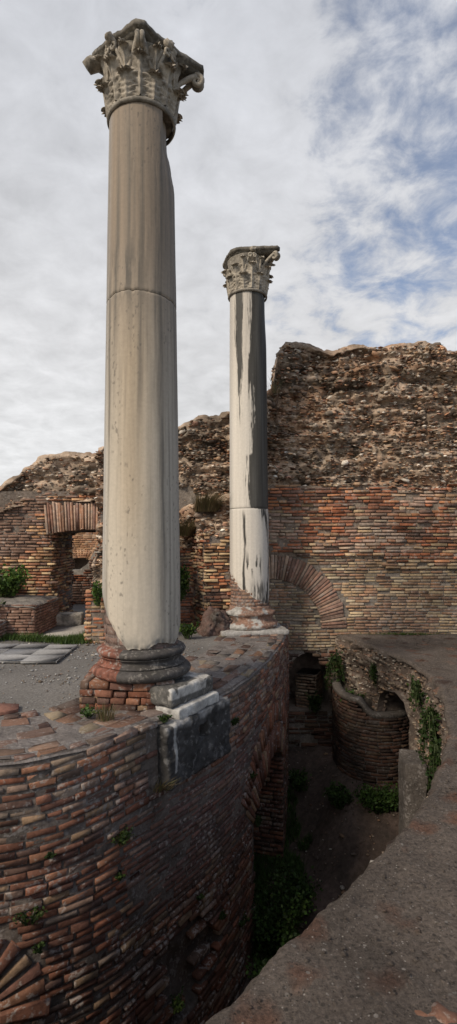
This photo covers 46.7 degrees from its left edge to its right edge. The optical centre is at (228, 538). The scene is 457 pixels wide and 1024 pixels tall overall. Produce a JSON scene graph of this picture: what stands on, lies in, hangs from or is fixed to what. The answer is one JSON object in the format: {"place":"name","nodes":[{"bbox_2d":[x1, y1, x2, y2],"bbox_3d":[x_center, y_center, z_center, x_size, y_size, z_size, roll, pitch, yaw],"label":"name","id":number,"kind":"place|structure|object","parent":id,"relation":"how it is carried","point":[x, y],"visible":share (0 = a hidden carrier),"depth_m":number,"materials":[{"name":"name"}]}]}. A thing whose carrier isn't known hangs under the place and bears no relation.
{"place":"outdoors","nodes":[
{"label":"outdoors","id":0,"kind":"place"},
{"bbox_2d":[87,701,118,721],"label":"dry grass","id":1,"kind":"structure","parent":0,"point":[103,716],"depth_m":4.59,"materials":[{"name":"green plant"}]},
{"bbox_2d":[0,642,209,709],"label":"gravel","id":2,"kind":"structure","parent":0,"point":[68,678],"depth_m":6.45,"materials":[{"name":"grey gravel"}]},
{"bbox_2d":[0,604,219,719],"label":"terrace floor","id":3,"kind":"structure","parent":0,"point":[37,696],"depth_m":6.29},
{"bbox_2d":[0,619,6,637],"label":"wall","id":4,"kind":"structure","parent":3,"relation":"on","point":[3,626],"depth_m":8.50,"materials":[{"name":"brick"}]},
{"bbox_2d":[0,703,18,715],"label":"stone fragment","id":5,"kind":"object","parent":3,"relation":"on","point":[7,708],"visible":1,"depth_m":4.91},
{"bbox_2d":[0,595,59,635],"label":"wall","id":6,"kind":"structure","parent":3,"relation":"on","point":[27,614],"depth_m":8.73,"materials":[{"name":"brick"}]},
{"bbox_2d":[0,563,32,597],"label":"bush","id":7,"kind":"object","parent":6,"relation":"on","point":[12,581],"visible":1,"depth_m":9.23,"materials":[{"name":"green plant"}]},
{"bbox_2d":[0,644,77,663],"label":"slab floor","id":8,"kind":"structure","parent":3,"relation":"on","point":[29,653],"depth_m":7.30,"materials":[{"name":"grey stone"}]},
{"bbox_2d":[0,631,99,644],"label":"grass","id":9,"kind":"structure","parent":3,"relation":"on","point":[65,639],"depth_m":8.24,"materials":[{"name":"green plant"}]},
{"bbox_2d":[0,451,103,611],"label":"doorway wall","id":10,"kind":"structure","parent":3,"relation":"on","point":[48,508],"depth_m":10.01,"materials":[{"name":"brick"}]},
{"bbox_2d":[45,625,85,635],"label":"marble slab","id":11,"kind":"structure","parent":3,"relation":"on","point":[69,630],"depth_m":8.98,"materials":[{"name":"white stone"}]},
{"bbox_2d":[56,612,83,625],"bbox_3d":[-3.020,1.511,9.950,0.559,0.237,0.363,0,0,-8],"label":"threshold stone","id":12,"kind":"object","parent":3,"relation":"on","point":[70,618],"visible":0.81,"depth_m":9.80,"materials":[{"name":"stone"}]},
{"bbox_2d":[84,541,104,643],"bbox_3d":[-1.810,0.574,9.088,0.884,2.192,1.939,0,0,0],"label":"wall stub","id":13,"kind":"object","parent":3,"relation":"on","point":[94,623],"depth_m":8.16,"materials":[{"name":"brick"}]},
{"bbox_2d":[92,580,102,605],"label":"weed","id":14,"kind":"object","parent":13,"relation":"attached to","point":[97,592],"visible":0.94,"depth_m":8.00,"materials":[{"name":"green plant"}]},
{"bbox_2d":[94,399,272,627],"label":"rubble wall","id":15,"kind":"structure","parent":3,"relation":"on","point":[204,452],"depth_m":9.85,"materials":[{"name":"brick"}]},
{"bbox_2d":[180,564,191,600],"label":"shrub","id":16,"kind":"object","parent":15,"relation":"attached to","point":[184,581],"visible":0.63,"depth_m":9.15,"materials":[{"name":"green plant"}]},
{"bbox_2d":[179,518,198,535],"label":"dry grass","id":17,"kind":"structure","parent":15,"relation":"on","point":[185,529],"depth_m":9.53,"materials":[{"name":"brown plant"}]},
{"bbox_2d":[187,490,227,511],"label":"dry grass","id":18,"kind":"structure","parent":15,"relation":"on","point":[211,504],"depth_m":9.24,"materials":[{"name":"brown plant"}]},
{"bbox_2d":[267,374,288,393],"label":"dry grass","id":19,"kind":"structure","parent":15,"relation":"on","point":[274,391],"depth_m":9.78,"materials":[{"name":"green plant"}]},
{"bbox_2d":[179,618,200,638],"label":"weed","id":20,"kind":"object","parent":3,"relation":"on","point":[188,628],"visible":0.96,"depth_m":8.47,"materials":[{"name":"green plant"}]},
{"bbox_2d":[0,0,456,485],"label":"sky","id":21,"kind":"structure","parent":0,"point":[324,132],"materials":[{"name":"white"}]},
{"bbox_2d":[230,660,398,1005],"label":"pit ground","id":22,"kind":"structure","parent":0,"point":[346,868],"depth_m":8.10,"materials":[{"name":"soil"}]},
{"bbox_2d":[0,623,288,1023],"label":"curved brick wall","id":23,"kind":"structure","parent":22,"relation":"on","point":[144,938],"depth_m":4.48,"materials":[{"name":"brown brick"}]},
{"bbox_2d":[13,906,47,925],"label":"weed","id":24,"kind":"object","parent":23,"relation":"attached to","point":[37,913],"visible":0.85,"depth_m":3.81,"materials":[{"name":"green plant"}]},
{"bbox_2d":[31,941,45,953],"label":"weed","id":25,"kind":"object","parent":23,"relation":"attached to","point":[39,946],"visible":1,"depth_m":3.84,"materials":[{"name":"green plant"}]},
{"bbox_2d":[44,852,56,858],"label":"weed","id":26,"kind":"object","parent":23,"relation":"attached to","point":[49,855],"visible":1,"depth_m":3.89,"materials":[{"name":"green plant"}]},
{"bbox_2d":[80,704,101,717],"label":"weed","id":27,"kind":"object","parent":23,"relation":"on","point":[87,712],"visible":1,"depth_m":4.67,"materials":[{"name":"green plant"}]},
{"bbox_2d":[114,870,125,880],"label":"weed","id":28,"kind":"object","parent":23,"relation":"attached to","point":[119,876],"visible":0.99,"depth_m":4.24,"materials":[{"name":"green plant"}]},
{"bbox_2d":[110,824,136,846],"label":"weed","id":29,"kind":"object","parent":23,"relation":"attached to","point":[123,839],"visible":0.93,"depth_m":4.24,"materials":[{"name":"green plant"}]},
{"bbox_2d":[79,18,212,710],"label":"marble column","id":30,"kind":"structure","parent":23,"relation":"on","point":[144,69],"depth_m":4.99,"materials":[{"name":"stone"}]},
{"bbox_2d":[153,776,176,792],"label":"dry grass","id":31,"kind":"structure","parent":23,"relation":"attached to","point":[161,787],"depth_m":4.57,"materials":[{"name":"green plant"}]},
{"bbox_2d":[169,986,184,1013],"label":"weed","id":32,"kind":"object","parent":23,"relation":"attached to","point":[177,1006],"visible":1,"depth_m":4.73,"materials":[{"name":"green plant"}]},
{"bbox_2d":[156,696,230,790],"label":"stone block","id":33,"kind":"structure","parent":23,"relation":"on","point":[186,749],"depth_m":4.85,"materials":[{"name":"grey stone"}]},
{"bbox_2d":[157,714,172,722],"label":"weed","id":34,"kind":"object","parent":33,"relation":"on","point":[164,718],"visible":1,"depth_m":4.66,"materials":[{"name":"green plant"}]},
{"bbox_2d":[156,691,218,719],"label":"marble slab","id":35,"kind":"structure","parent":33,"relation":"on","point":[188,708],"depth_m":4.90,"materials":[{"name":"white stone"}]},
{"bbox_2d":[197,893,204,900],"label":"weed","id":36,"kind":"object","parent":23,"relation":"attached to","point":[200,896],"visible":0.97,"depth_m":5.05,"materials":[{"name":"green plant"}]},
{"bbox_2d":[196,606,231,636],"bbox_3d":[-0.238,1.494,9.004,0.524,0.664,0.548,26,-9,-18],"label":"fallen masonry","id":37,"kind":"object","parent":23,"relation":"on","point":[215,622],"visible":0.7,"depth_m":8.82,"materials":[{"name":"stone"}]},
{"bbox_2d":[219,909,227,919],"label":"weed","id":38,"kind":"object","parent":23,"relation":"attached to","point":[222,916],"visible":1,"depth_m":5.37,"materials":[{"name":"green plant"}]},
{"bbox_2d":[231,717,238,725],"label":"weed","id":39,"kind":"object","parent":23,"relation":"attached to","point":[235,721],"visible":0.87,"depth_m":5.65,"materials":[{"name":"green plant"}]},
{"bbox_2d":[238,912,249,927],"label":"weed","id":40,"kind":"object","parent":23,"relation":"attached to","point":[241,923],"visible":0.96,"depth_m":5.85,"materials":[{"name":"green plant"}]},
{"bbox_2d":[249,771,257,778],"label":"weed","id":41,"kind":"object","parent":23,"relation":"attached to","point":[252,775],"visible":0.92,"depth_m":6.15,"materials":[{"name":"green plant"}]},
{"bbox_2d":[220,245,288,636],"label":"marble column","id":42,"kind":"structure","parent":23,"relation":"on","point":[245,272],"depth_m":8.95,"materials":[{"name":"stone"}]},
{"bbox_2d":[245,953,271,979],"bbox_3d":[0.506,4.772,5.586,0.664,0.596,0.856,0,0,0],"label":"bush","id":43,"kind":"object","parent":22,"relation":"on","point":[264,961],"visible":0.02,"depth_m":5.67,"materials":[{"name":"green plant"}]},
{"bbox_2d":[250,782,314,977],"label":"grass","id":44,"kind":"structure","parent":22,"relation":"on","point":[263,872],"depth_m":8.11,"materials":[{"name":"green plant"}]},
{"bbox_2d":[251,869,315,958],"bbox_3d":[0.604,4.590,6.331,0.883,0.976,0.930,0,0,0],"label":"bush","id":45,"kind":"object","parent":22,"relation":"on","point":[275,924],"visible":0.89,"depth_m":6.22,"materials":[{"name":"green plant"}]},
{"bbox_2d":[265,854,323,916],"bbox_3d":[0.818,4.690,7.092,0.946,0.756,0.741,0,0,41],"label":"bush","id":46,"kind":"object","parent":22,"relation":"on","point":[293,883],"visible":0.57,"depth_m":7.02,"materials":[{"name":"green plant"}]},
{"bbox_2d":[288,767,311,791],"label":"bush","id":47,"kind":"object","parent":22,"relation":"on","point":[298,783],"visible":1,"depth_m":9.15,"materials":[{"name":"green plant"}]},
{"bbox_2d":[205,633,456,1023],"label":"curved retaining wall","id":48,"kind":"structure","parent":22,"relation":"on","point":[375,942],"depth_m":2.51,"materials":[{"name":"brick"},{"name":"concrete"}]},
{"bbox_2d":[323,649,346,689],"bbox_3d":[1.939,2.399,9.708,0.453,0.751,0.256,0,0,0],"label":"trailing plant","id":49,"kind":"object","parent":48,"relation":"attached to","point":[334,662],"visible":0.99,"depth_m":9.66,"materials":[{"name":"green plant"}]},
{"bbox_2d":[368,662,377,687],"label":"trailing plant","id":50,"kind":"object","parent":48,"relation":"attached to","point":[372,671],"visible":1,"depth_m":8.82,"materials":[{"name":"green plant"}]},
{"bbox_2d":[346,631,445,634],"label":"grass","id":51,"kind":"structure","parent":48,"relation":"on","point":[394,633],"depth_m":9.92,"materials":[{"name":"green plant"}]},
{"bbox_2d":[398,749,427,833],"bbox_3d":[2.381,3.440,6.849,0.288,1.259,0.517,0,0,8],"label":"stone pedestal","id":52,"kind":"object","parent":48,"relation":"on","point":[412,780],"visible":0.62,"depth_m":6.62,"materials":[{"name":"grey stone"}]},
{"bbox_2d":[406,674,424,711],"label":"trailing plant","id":53,"kind":"object","parent":48,"relation":"attached to","point":[416,695],"visible":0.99,"depth_m":7.17,"materials":[{"name":"green plant"}]},
{"bbox_2d":[415,693,441,779],"bbox_3d":[2.406,2.370,6.276,0.260,1.000,0.485,0,0,-11],"label":"trailing plant","id":54,"kind":"object","parent":48,"relation":"attached to","point":[431,716],"visible":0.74,"depth_m":6.29,"materials":[{"name":"green plant"}]},
{"bbox_2d":[425,737,441,789],"bbox_3d":[2.175,2.386,5.519,0.249,0.646,0.361,0,0,0],"label":"trailing plant","id":55,"kind":"object","parent":48,"relation":"attached to","point":[435,749],"visible":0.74,"depth_m":5.46,"materials":[{"name":"green plant"}]},
{"bbox_2d":[415,1001,456,1023],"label":"stone","id":56,"kind":"object","parent":48,"relation":"on","point":[441,1013],"visible":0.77,"depth_m":1.99,"materials":[{"name":"stone"}]},
{"bbox_2d":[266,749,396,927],"bbox_3d":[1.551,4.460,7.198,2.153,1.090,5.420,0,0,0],"label":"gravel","id":57,"kind":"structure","parent":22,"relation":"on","point":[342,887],"depth_m":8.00,"materials":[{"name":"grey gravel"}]},
{"bbox_2d":[322,780,353,809],"bbox_3d":[1.729,4.065,8.362,0.499,0.410,0.456,0,0,10],"label":"bush","id":58,"kind":"object","parent":22,"relation":"on","point":[337,795],"visible":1,"depth_m":8.33,"materials":[{"name":"green plant"}]},
{"bbox_2d":[267,341,456,746],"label":"back wall","id":59,"kind":"structure","parent":22,"relation":"on","point":[362,472],"depth_m":9.98,"materials":[{"name":"brick"}]},
{"bbox_2d":[295,668,321,707],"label":"brick pier","id":60,"kind":"structure","parent":59,"relation":"in","point":[308,680],"depth_m":10.20,"materials":[{"name":"brown brick"}]},
{"bbox_2d":[305,690,323,715],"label":"fern","id":61,"kind":"object","parent":59,"relation":"on","point":[315,701],"visible":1,"depth_m":9.91,"materials":[{"name":"green plant"}]},
{"bbox_2d":[332,677,409,788],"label":"round brick wall","id":62,"kind":"structure","parent":22,"relation":"on","point":[368,742],"depth_m":8.62,"materials":[{"name":"brick"}]},
{"bbox_2d":[339,688,368,701],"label":"fern","id":63,"kind":"object","parent":62,"relation":"on","point":[358,694],"visible":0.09,"depth_m":9.08,"materials":[{"name":"green plant"}]},
{"bbox_2d":[352,781,398,814],"bbox_3d":[2.445,4.011,8.141,1.035,0.479,0.466,0,0,0],"label":"bush","id":64,"kind":"object","parent":22,"relation":"on","point":[376,801],"visible":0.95,"depth_m":8.08,"materials":[{"name":"green plant"}]},
{"label":"ground","id":65,"kind":"structure","parent":0,"visible":0},
{"bbox_2d":[72,531,98,568],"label":"distant brick wall","id":66,"kind":"structure","parent":65,"relation":"on","point":[84,545],"depth_m":17.00,"materials":[{"name":"brown brick"}]},
{"bbox_2d":[72,543,100,603],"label":"sloping wall","id":67,"kind":"structure","parent":65,"relation":"on","point":[83,578],"depth_m":13.00,"materials":[{"name":"brick"}]}
]}

